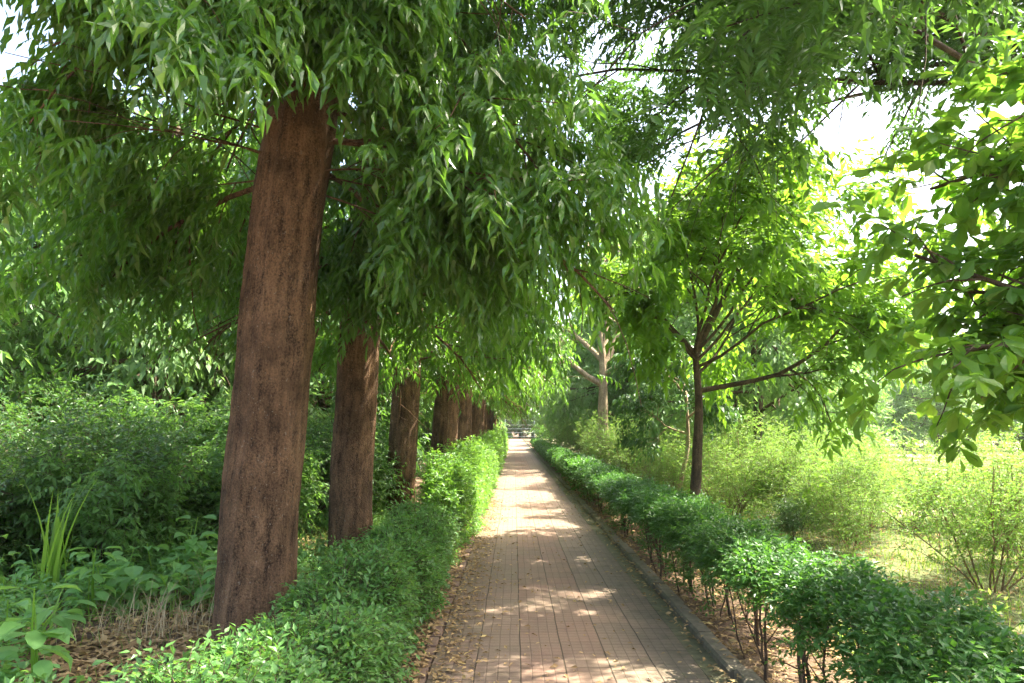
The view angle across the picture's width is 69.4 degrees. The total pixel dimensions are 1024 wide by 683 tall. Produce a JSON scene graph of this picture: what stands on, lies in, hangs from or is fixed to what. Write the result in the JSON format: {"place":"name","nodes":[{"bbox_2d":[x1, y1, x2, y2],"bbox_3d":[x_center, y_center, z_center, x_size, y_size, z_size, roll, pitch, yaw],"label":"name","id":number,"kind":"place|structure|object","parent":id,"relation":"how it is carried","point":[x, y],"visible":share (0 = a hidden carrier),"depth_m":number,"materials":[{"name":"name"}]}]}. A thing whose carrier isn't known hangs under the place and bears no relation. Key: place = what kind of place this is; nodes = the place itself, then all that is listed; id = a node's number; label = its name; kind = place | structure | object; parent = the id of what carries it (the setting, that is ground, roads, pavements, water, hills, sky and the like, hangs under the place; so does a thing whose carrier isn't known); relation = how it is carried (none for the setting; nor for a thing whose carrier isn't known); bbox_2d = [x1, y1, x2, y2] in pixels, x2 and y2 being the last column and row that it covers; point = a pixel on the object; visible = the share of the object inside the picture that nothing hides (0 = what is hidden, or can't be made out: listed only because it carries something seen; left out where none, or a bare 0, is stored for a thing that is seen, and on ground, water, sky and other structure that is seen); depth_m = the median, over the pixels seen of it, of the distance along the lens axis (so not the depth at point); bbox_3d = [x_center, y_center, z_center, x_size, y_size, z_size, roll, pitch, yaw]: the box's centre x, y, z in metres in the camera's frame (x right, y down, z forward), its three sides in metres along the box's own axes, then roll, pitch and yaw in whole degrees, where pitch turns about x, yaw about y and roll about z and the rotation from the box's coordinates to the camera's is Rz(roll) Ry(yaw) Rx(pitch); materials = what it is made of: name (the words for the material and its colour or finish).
{"place":"outdoors","nodes":[
{"label":"outdoors","id":0,"kind":"place"},
{"bbox_2d":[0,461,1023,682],"bbox_3d":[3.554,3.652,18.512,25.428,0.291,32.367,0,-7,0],"label":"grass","id":1,"kind":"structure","parent":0,"point":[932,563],"depth_m":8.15,"materials":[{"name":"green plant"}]},
{"bbox_2d":[0,0,1023,430],"label":"sky","id":2,"kind":"structure","parent":0,"point":[852,129],"materials":[{"name":"white"}]},
{"bbox_2d":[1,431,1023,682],"bbox_3d":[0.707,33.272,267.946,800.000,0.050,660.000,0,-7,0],"label":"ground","id":3,"kind":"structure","parent":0,"point":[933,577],"depth_m":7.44,"materials":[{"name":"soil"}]},
{"bbox_2d":[11,544,64,596],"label":"broad leaved plant","id":4,"kind":"object","parent":3,"relation":"on","point":[37,565],"visible":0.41,"depth_m":6.76,"materials":[{"name":"green plant"}]},
{"bbox_2d":[0,583,81,682],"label":"broad leaved plant","id":5,"kind":"object","parent":3,"relation":"on","point":[35,638],"visible":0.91,"depth_m":4.23,"materials":[{"name":"green plant"}]},
{"bbox_2d":[0,390,86,520],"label":"shaded bush","id":6,"kind":"object","parent":3,"relation":"on","point":[7,444],"visible":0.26,"depth_m":8.63,"materials":[{"name":"green plant"}]},
{"bbox_2d":[0,598,97,668],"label":"broad leaved plant","id":7,"kind":"object","parent":3,"relation":"on","point":[65,621],"visible":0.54,"depth_m":5.11,"materials":[{"name":"green plant"}]},
{"bbox_2d":[0,447,102,567],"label":"leafy bush","id":8,"kind":"object","parent":3,"relation":"on","point":[13,535],"visible":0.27,"depth_m":7.80,"materials":[{"name":"green plant"}]},
{"bbox_2d":[0,76,122,444],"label":"woodland tree","id":9,"kind":"object","parent":3,"relation":"on","point":[37,320],"visible":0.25,"depth_m":14.12,"materials":[{"name":"green plant"}]},
{"bbox_2d":[0,362,123,467],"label":"shaded bush","id":10,"kind":"object","parent":3,"relation":"on","point":[18,406],"visible":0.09,"depth_m":11.49,"materials":[{"name":"green plant"}]},
{"bbox_2d":[27,477,97,606],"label":"grass clump","id":11,"kind":"object","parent":3,"relation":"on","point":[54,559],"visible":0.77,"depth_m":6.69,"materials":[{"name":"green plant"}]},
{"bbox_2d":[60,546,122,621],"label":"broad leaved plant","id":12,"kind":"object","parent":3,"relation":"on","point":[99,594],"visible":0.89,"depth_m":6.17,"materials":[{"name":"green plant"}]},
{"bbox_2d":[0,60,184,443],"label":"woodland tree","id":13,"kind":"object","parent":3,"relation":"on","point":[37,244],"visible":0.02,"depth_m":17.57,"materials":[{"name":"green plant"}]},
{"bbox_2d":[59,546,147,607],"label":"broad leaved plant","id":14,"kind":"object","parent":3,"relation":"on","point":[118,552],"visible":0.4,"depth_m":6.78,"materials":[{"name":"green plant"}]},
{"bbox_2d":[0,437,218,572],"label":"leafy bush","id":15,"kind":"object","parent":3,"relation":"on","point":[94,515],"visible":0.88,"depth_m":7.72,"materials":[{"name":"green plant"}]},
{"bbox_2d":[0,379,221,571],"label":"shaded bush","id":16,"kind":"object","parent":3,"relation":"on","point":[104,441],"visible":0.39,"depth_m":8.12,"materials":[{"name":"green plant"}]},
{"bbox_2d":[0,370,221,489],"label":"shaded bush","id":17,"kind":"object","parent":3,"relation":"on","point":[109,431],"visible":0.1,"depth_m":10.14,"materials":[{"name":"green plant"}]},
{"bbox_2d":[65,549,161,616],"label":"broad leaved plant","id":18,"kind":"object","parent":3,"relation":"on","point":[133,572],"visible":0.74,"depth_m":6.46,"materials":[{"name":"green plant"}]},
{"bbox_2d":[91,575,158,613],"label":"broad leaved plant","id":19,"kind":"object","parent":3,"relation":"on","point":[126,596],"visible":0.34,"depth_m":6.58,"materials":[{"name":"green plant"}]},
{"bbox_2d":[0,69,335,438],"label":"woodland tree","id":20,"kind":"object","parent":3,"relation":"on","point":[155,381],"visible":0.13,"depth_m":14.10,"materials":[{"name":"green plant"}]},
{"bbox_2d":[135,557,202,614],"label":"broad leaved plant","id":21,"kind":"object","parent":3,"relation":"on","point":[179,567],"visible":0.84,"depth_m":6.54,"materials":[{"name":"green plant"}]},
{"bbox_2d":[126,543,214,585],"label":"broad leaved plant","id":22,"kind":"object","parent":3,"relation":"on","point":[195,561],"visible":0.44,"depth_m":7.28,"materials":[{"name":"green plant"}]},
{"bbox_2d":[157,514,217,593],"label":"broad leaved plant","id":23,"kind":"object","parent":3,"relation":"on","point":[194,544],"visible":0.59,"depth_m":7.31,"materials":[{"name":"green plant"}]},
{"bbox_2d":[162,574,215,610],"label":"broad leaved plant","id":24,"kind":"object","parent":3,"relation":"on","point":[200,591],"visible":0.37,"depth_m":6.50,"materials":[{"name":"green plant"}]},
{"bbox_2d":[53,110,332,426],"bbox_3d":[-8.002,-0.689,19.542,7.679,11.678,8.068,6,-9,-40],"label":"woodland tree","id":25,"kind":"object","parent":3,"relation":"on","point":[126,356],"visible":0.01,"depth_m":18.03,"materials":[{"name":"green plant"}]},
{"bbox_2d":[199,531,216,584],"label":"broad leaved plant","id":26,"kind":"object","parent":3,"relation":"on","point":[208,573],"visible":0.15,"depth_m":6.67,"materials":[{"name":"green plant"}]},
{"bbox_2d":[83,382,333,528],"bbox_3d":[-4.858,1.857,11.484,3.304,2.344,3.897,-2,-7,13],"label":"leafy bush","id":27,"kind":"object","parent":3,"relation":"on","point":[197,410],"visible":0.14,"depth_m":10.82,"materials":[{"name":"green plant"}]},
{"bbox_2d":[0,492,423,682],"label":"undergrowth","id":28,"kind":"object","parent":3,"relation":"on","point":[321,547],"visible":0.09,"depth_m":6.70,"materials":[{"name":"green plant"}]},
{"bbox_2d":[95,401,328,553],"bbox_3d":[-3.945,1.744,9.632,3.090,2.108,2.872,5,-8,-36],"label":"shaded bush","id":29,"kind":"object","parent":3,"relation":"on","point":[186,437],"visible":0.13,"depth_m":9.32,"materials":[{"name":"green plant"}]},
{"bbox_2d":[152,437,330,553],"bbox_3d":[-3.357,1.976,9.355,2.203,1.562,2.598,3,-7,-26],"label":"leafy bush","id":30,"kind":"object","parent":3,"relation":"on","point":[305,492],"visible":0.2,"depth_m":8.95,"materials":[{"name":"green plant"}]},
{"bbox_2d":[100,497,465,682],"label":"hedge","id":31,"kind":"object","parent":3,"relation":"on","point":[355,603],"visible":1,"depth_m":4.22,"materials":[{"name":"green plant"}]},
{"bbox_2d":[43,0,589,560],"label":"mast tree","id":32,"kind":"object","parent":3,"relation":"on","point":[357,384],"visible":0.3,"depth_m":8.78,"materials":[{"name":"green plant"}]},
{"bbox_2d":[209,307,431,493],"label":"woodland tree","id":33,"kind":"object","parent":3,"relation":"on","point":[383,413],"visible":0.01,"depth_m":18.40,"materials":[{"name":"green plant"}]},
{"bbox_2d":[0,0,695,643],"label":"mast tree","id":34,"kind":"object","parent":3,"relation":"on","point":[456,222],"visible":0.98,"depth_m":5.46,"materials":[{"name":"green plant"}]},
{"bbox_2d":[300,410,404,531],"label":"shaded bush","id":35,"kind":"object","parent":3,"relation":"on","point":[325,450],"visible":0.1,"depth_m":11.40,"materials":[{"name":"green plant"}]},
{"bbox_2d":[304,423,416,518],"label":"leafy bush","id":36,"kind":"object","parent":3,"relation":"on","point":[380,487],"visible":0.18,"depth_m":12.24,"materials":[{"name":"green plant"}]},
{"bbox_2d":[309,102,551,517],"bbox_3d":[-1.783,-1.802,13.123,5.142,10.179,5.156,2,-7,0],"label":"mast tree","id":37,"kind":"object","parent":3,"relation":"on","point":[403,437],"visible":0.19,"depth_m":12.69,"materials":[{"name":"green plant"}]},
{"bbox_2d":[414,490,491,682],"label":"path edging","id":38,"kind":"object","parent":3,"relation":"on","point":[434,641],"visible":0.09,"depth_m":5.88,"materials":[{"name":"concrete"}]},
{"bbox_2d":[413,435,499,547],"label":"hedge","id":39,"kind":"object","parent":3,"relation":"on","point":[461,481],"visible":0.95,"depth_m":11.02,"materials":[{"name":"green plant"}]},
{"bbox_2d":[417,379,501,455],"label":"woodland tree","id":40,"kind":"object","parent":3,"relation":"on","point":[427,424],"visible":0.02,"depth_m":39.76,"materials":[{"name":"green plant"}]},
{"bbox_2d":[331,38,621,465],"bbox_3d":[-0.925,-2.384,16.713,5.986,12.249,6.012,2,-7,-14],"label":"mast tree","id":41,"kind":"object","parent":3,"relation":"on","point":[445,419],"visible":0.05,"depth_m":15.82,"materials":[{"name":"green plant"}]},
{"bbox_2d":[386,353,570,449],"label":"mast tree","id":42,"kind":"object","parent":3,"relation":"on","point":[465,408],"visible":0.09,"depth_m":20.73,"materials":[{"name":"green plant"}]},
{"bbox_2d":[421,331,554,441],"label":"mast tree","id":43,"kind":"object","parent":3,"relation":"on","point":[478,415],"visible":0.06,"depth_m":26.17,"materials":[{"name":"green plant"}]},
{"bbox_2d":[475,426,508,476],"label":"hedge","id":44,"kind":"object","parent":3,"relation":"on","point":[499,442],"visible":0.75,"depth_m":28.21,"materials":[{"name":"green plant"}]},
{"bbox_2d":[0,470,1023,682],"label":"leaf litter","id":45,"kind":"object","parent":3,"relation":"on","point":[85,653],"visible":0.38,"depth_m":5.63,"materials":[{"name":"brown plant"}]},
{"bbox_2d":[42,571,214,655],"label":"dry stalks","id":46,"kind":"object","parent":45,"relation":"on","point":[156,626],"visible":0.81,"depth_m":5.67,"materials":[{"name":"brown plant"}]},
{"bbox_2d":[486,396,537,431],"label":"mast tree","id":47,"kind":"object","parent":3,"relation":"on","point":[490,416],"visible":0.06,"depth_m":39.55,"materials":[{"name":"green plant"}]},
{"bbox_2d":[7,294,1023,439],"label":"woods","id":48,"kind":"object","parent":3,"relation":"on","point":[887,386],"depth_m":118.96,"materials":[{"name":"green plant"}]},
{"bbox_2d":[539,417,596,455],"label":"feathery bush","id":49,"kind":"object","parent":3,"relation":"on","point":[571,441],"visible":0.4,"depth_m":33.51,"materials":[{"name":"green plant"}]},
{"bbox_2d":[530,303,618,434],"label":"sunlit tree","id":50,"kind":"object","parent":3,"relation":"on","point":[544,411],"visible":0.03,"depth_m":45.38,"materials":[{"name":"green plant"}]},
{"bbox_2d":[561,313,625,457],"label":"sunlit tree","id":51,"kind":"object","parent":3,"relation":"on","point":[584,381],"visible":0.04,"depth_m":38.12,"materials":[{"name":"green plant"}]},
{"bbox_2d":[486,211,706,462],"bbox_3d":[3.300,-0.131,28.765,9.033,10.485,8.236,0,-7,0],"label":"pale tree","id":52,"kind":"object","parent":3,"relation":"on","point":[603,359],"visible":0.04,"depth_m":28.05,"materials":[{"name":"green plant"}]},
{"bbox_2d":[543,198,661,455],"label":"sunlit tree","id":53,"kind":"object","parent":3,"relation":"on","point":[577,345],"visible":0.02,"depth_m":41.29,"materials":[{"name":"green plant"}]},
{"bbox_2d":[580,463,631,514],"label":"hedge shrub","id":54,"kind":"object","parent":3,"relation":"on","point":[594,470],"visible":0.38,"depth_m":14.10,"materials":[{"name":"green plant"}]},
{"bbox_2d":[584,469,630,519],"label":"hedge shrub","id":55,"kind":"object","parent":3,"relation":"on","point":[599,474],"visible":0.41,"depth_m":13.18,"materials":[{"name":"green plant"}]},
{"bbox_2d":[571,418,644,470],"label":"feathery bush","id":56,"kind":"object","parent":3,"relation":"on","point":[585,441],"visible":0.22,"depth_m":25.37,"materials":[{"name":"green plant"}]},
{"bbox_2d":[591,470,642,525],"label":"hedge shrub","id":57,"kind":"object","parent":3,"relation":"on","point":[611,477],"visible":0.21,"depth_m":12.33,"materials":[{"name":"green plant"}]},
{"bbox_2d":[596,475,646,536],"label":"hedge shrub","id":58,"kind":"object","parent":3,"relation":"on","point":[621,519],"visible":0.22,"depth_m":11.30,"materials":[{"name":"green plant"}]},
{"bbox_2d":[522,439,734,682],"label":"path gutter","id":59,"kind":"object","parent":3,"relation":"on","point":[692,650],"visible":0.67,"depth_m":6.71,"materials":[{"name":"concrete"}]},
{"bbox_2d":[576,408,684,477],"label":"feathery bush","id":60,"kind":"object","parent":3,"relation":"on","point":[600,442],"visible":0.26,"depth_m":21.35,"materials":[{"name":"green plant"}]},
{"bbox_2d":[599,473,671,544],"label":"hedge shrub","id":61,"kind":"object","parent":3,"relation":"on","point":[622,483],"visible":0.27,"depth_m":10.53,"materials":[{"name":"green plant"}]},
{"bbox_2d":[589,409,690,484],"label":"feathery bush","id":62,"kind":"object","parent":3,"relation":"on","point":[628,458],"visible":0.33,"depth_m":19.10,"materials":[{"name":"green plant"}]},
{"bbox_2d":[610,480,672,550],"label":"hedge shrub","id":63,"kind":"object","parent":3,"relation":"on","point":[623,494],"visible":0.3,"depth_m":9.62,"materials":[{"name":"green plant"}]},
{"bbox_2d":[538,211,748,454],"bbox_3d":[5.950,0.128,33.949,10.537,12.605,8.106,0,-7,-1],"label":"sunlit tree","id":64,"kind":"object","parent":3,"relation":"on","point":[582,396],"visible":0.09,"depth_m":33.73,"materials":[{"name":"green plant"}]},
{"bbox_2d":[523,439,764,682],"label":"kerb","id":65,"kind":"structure","parent":3,"relation":"on","point":[731,667],"depth_m":6.33,"materials":[{"name":"concrete"}]},
{"bbox_2d":[594,327,707,444],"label":"sunlit tree","id":66,"kind":"object","parent":3,"relation":"on","point":[619,392],"visible":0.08,"depth_m":33.50,"materials":[{"name":"green plant"}]},
{"bbox_2d":[615,482,691,566],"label":"hedge shrub","id":67,"kind":"object","parent":3,"relation":"on","point":[627,506],"visible":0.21,"depth_m":8.91,"materials":[{"name":"green plant"}]},
{"bbox_2d":[625,484,705,579],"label":"hedge shrub","id":68,"kind":"object","parent":3,"relation":"on","point":[645,506],"visible":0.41,"depth_m":8.04,"materials":[{"name":"green plant"}]},
{"bbox_2d":[605,324,746,493],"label":"leaning sapling","id":69,"kind":"object","parent":3,"relation":"on","point":[646,399],"visible":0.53,"depth_m":14.19,"materials":[{"name":"green plant"}]},
{"bbox_2d":[625,418,731,490],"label":"feathery bush","id":70,"kind":"object","parent":3,"relation":"on","point":[659,469],"visible":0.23,"depth_m":16.49,"materials":[{"name":"green plant"}]},
{"bbox_2d":[336,0,1023,263],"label":"overhanging tree","id":71,"kind":"object","parent":3,"relation":"on","point":[746,51],"visible":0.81,"depth_m":5.47,"materials":[{"name":"green plant"}]},
{"bbox_2d":[638,489,745,595],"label":"hedge shrub","id":72,"kind":"object","parent":3,"relation":"on","point":[662,515],"visible":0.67,"depth_m":7.22,"materials":[{"name":"green plant"}]},
{"bbox_2d":[655,509,761,618],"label":"hedge shrub","id":73,"kind":"object","parent":3,"relation":"on","point":[674,542],"visible":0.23,"depth_m":6.62,"materials":[{"name":"green plant"}]},
{"bbox_2d":[647,395,798,510],"bbox_3d":[4.150,2.205,14.416,2.999,2.318,2.994,-4,-8,33],"label":"feathery bush","id":74,"kind":"object","parent":3,"relation":"on","point":[745,450],"visible":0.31,"depth_m":14.33,"materials":[{"name":"green plant"}]},
{"bbox_2d":[638,420,819,519],"bbox_3d":[3.595,2.239,12.572,2.214,1.811,2.822,6,-9,-41],"label":"feathery bush","id":75,"kind":"object","parent":3,"relation":"on","point":[743,491],"visible":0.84,"depth_m":12.29,"materials":[{"name":"green plant"}]},
{"bbox_2d":[675,511,800,645],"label":"hedge shrub","id":76,"kind":"object","parent":3,"relation":"on","point":[719,531],"visible":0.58,"depth_m":5.72,"materials":[{"name":"green plant"}]},
{"bbox_2d":[612,216,868,475],"bbox_3d":[6.634,0.216,22.178,5.924,9.212,7.700,4,-8,-30],"label":"sunlit tree","id":77,"kind":"object","parent":3,"relation":"on","point":[671,322],"visible":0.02,"depth_m":21.84,"materials":[{"name":"green plant"}]},
{"bbox_2d":[698,526,834,682],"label":"hedge shrub","id":78,"kind":"object","parent":3,"relation":"on","point":[745,553],"visible":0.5,"depth_m":5.00,"materials":[{"name":"green plant"}]},
{"bbox_2d":[612,178,925,498],"bbox_3d":[5.718,0.078,17.430,6.889,8.242,5.300,0,-7,0],"label":"sunlit tree","id":79,"kind":"object","parent":3,"relation":"on","point":[782,391],"visible":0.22,"depth_m":16.72,"materials":[{"name":"green plant"}]},
{"bbox_2d":[707,396,836,503],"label":"feathery bush","id":80,"kind":"object","parent":3,"relation":"on","point":[738,426],"visible":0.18,"depth_m":15.92,"materials":[{"name":"green plant"}]},
{"bbox_2d":[560,103,984,506],"bbox_3d":[3.450,-0.339,11.354,5.489,6.765,5.809,0,-7,0],"label":"forked tree","id":81,"kind":"object","parent":3,"relation":"on","point":[808,296],"visible":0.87,"depth_m":10.07,"materials":[{"name":"green plant"}]},
{"bbox_2d":[764,489,828,537],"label":"dark round bush","id":82,"kind":"object","parent":3,"relation":"on","point":[792,524],"visible":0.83,"depth_m":10.58,"materials":[{"name":"green plant"}]},
{"bbox_2d":[715,244,883,450],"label":"sunlit tree","id":83,"kind":"object","parent":3,"relation":"on","point":[833,410],"visible":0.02,"depth_m":27.13,"materials":[{"name":"green plant"}]},
{"bbox_2d":[739,413,906,527],"bbox_3d":[4.833,2.073,11.886,2.545,1.971,2.549,2,-7,-19],"label":"feathery bush","id":84,"kind":"object","parent":3,"relation":"on","point":[790,445],"visible":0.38,"depth_m":11.89,"materials":[{"name":"green plant"}]},
{"bbox_2d":[638,472,1009,666],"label":"weeds","id":85,"kind":"object","parent":3,"relation":"on","point":[980,580],"visible":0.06,"depth_m":10.55,"materials":[{"name":"green plant"}]},
{"bbox_2d":[747,416,910,519],"bbox_3d":[5.668,2.257,13.105,2.970,1.906,2.330,-1,-7,10],"label":"feathery bush","id":86,"kind":"object","parent":3,"relation":"on","point":[812,452],"visible":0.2,"depth_m":12.96,"materials":[{"name":"green plant"}]},
{"bbox_2d":[726,545,952,682],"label":"hedge shrub","id":87,"kind":"object","parent":3,"relation":"on","point":[788,615],"visible":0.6,"depth_m":4.07,"materials":[{"name":"green plant"}]},
{"bbox_2d":[767,421,923,537],"bbox_3d":[5.099,2.061,11.313,2.395,1.855,2.400,0,-7,2],"label":"feathery bush","id":88,"kind":"object","parent":3,"relation":"on","point":[843,457],"visible":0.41,"depth_m":11.02,"materials":[{"name":"green plant"}]},
{"bbox_2d":[778,450,920,549],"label":"feathery bush","id":89,"kind":"object","parent":3,"relation":"on","point":[837,497],"visible":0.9,"depth_m":9.96,"materials":[{"name":"green plant"}]},
{"bbox_2d":[819,367,906,447],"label":"clearing tree","id":90,"kind":"object","parent":3,"relation":"on","point":[879,408],"visible":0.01,"depth_m":53.46,"materials":[{"name":"green plant"}]},
{"bbox_2d":[775,561,1023,682],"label":"hedge shrub","id":91,"kind":"object","parent":3,"relation":"on","point":[965,616],"visible":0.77,"depth_m":3.29,"materials":[{"name":"green plant"}]},
{"bbox_2d":[832,434,981,528],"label":"feathery bush","id":92,"kind":"object","parent":3,"relation":"on","point":[914,462],"visible":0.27,"depth_m":12.02,"materials":[{"name":"green plant"}]},
{"bbox_2d":[810,28,1023,472],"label":"leaved tree","id":93,"kind":"object","parent":3,"relation":"on","point":[988,346],"visible":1,"depth_m":3.83,"materials":[{"name":"green plant"}]},
{"bbox_2d":[824,403,1023,592],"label":"feathery bush","id":94,"kind":"object","parent":3,"relation":"on","point":[962,502],"visible":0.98,"depth_m":7.19,"materials":[{"name":"green plant"}]},
{"bbox_2d":[835,619,1023,682],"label":"hedge shrub","id":95,"kind":"object","parent":3,"relation":"on","point":[986,671],"visible":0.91,"depth_m":2.79,"materials":[{"name":"green plant"}]},
{"bbox_2d":[870,358,989,452],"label":"clearing tree","id":96,"kind":"object","parent":3,"relation":"on","point":[913,396],"visible":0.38,"depth_m":50.54,"materials":[{"name":"green plant"}]},
{"bbox_2d":[899,362,1023,450],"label":"clearing tree","id":97,"kind":"object","parent":3,"relation":"on","point":[969,439],"visible":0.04,"depth_m":55.33,"materials":[{"name":"green plant"}]},
{"bbox_2d":[907,430,1023,523],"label":"feathery bush","id":98,"kind":"object","parent":3,"relation":"on","point":[932,465],"visible":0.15,"depth_m":12.62,"materials":[{"name":"green plant"}]},
{"bbox_2d":[935,439,1023,566],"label":"feathery bush","id":99,"kind":"object","parent":3,"relation":"on","point":[990,523],"visible":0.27,"depth_m":8.41,"materials":[{"name":"green plant"}]},
{"bbox_2d":[426,439,711,682],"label":"path","id":100,"kind":"structure","parent":0,"point":[638,613],"depth_m":6.61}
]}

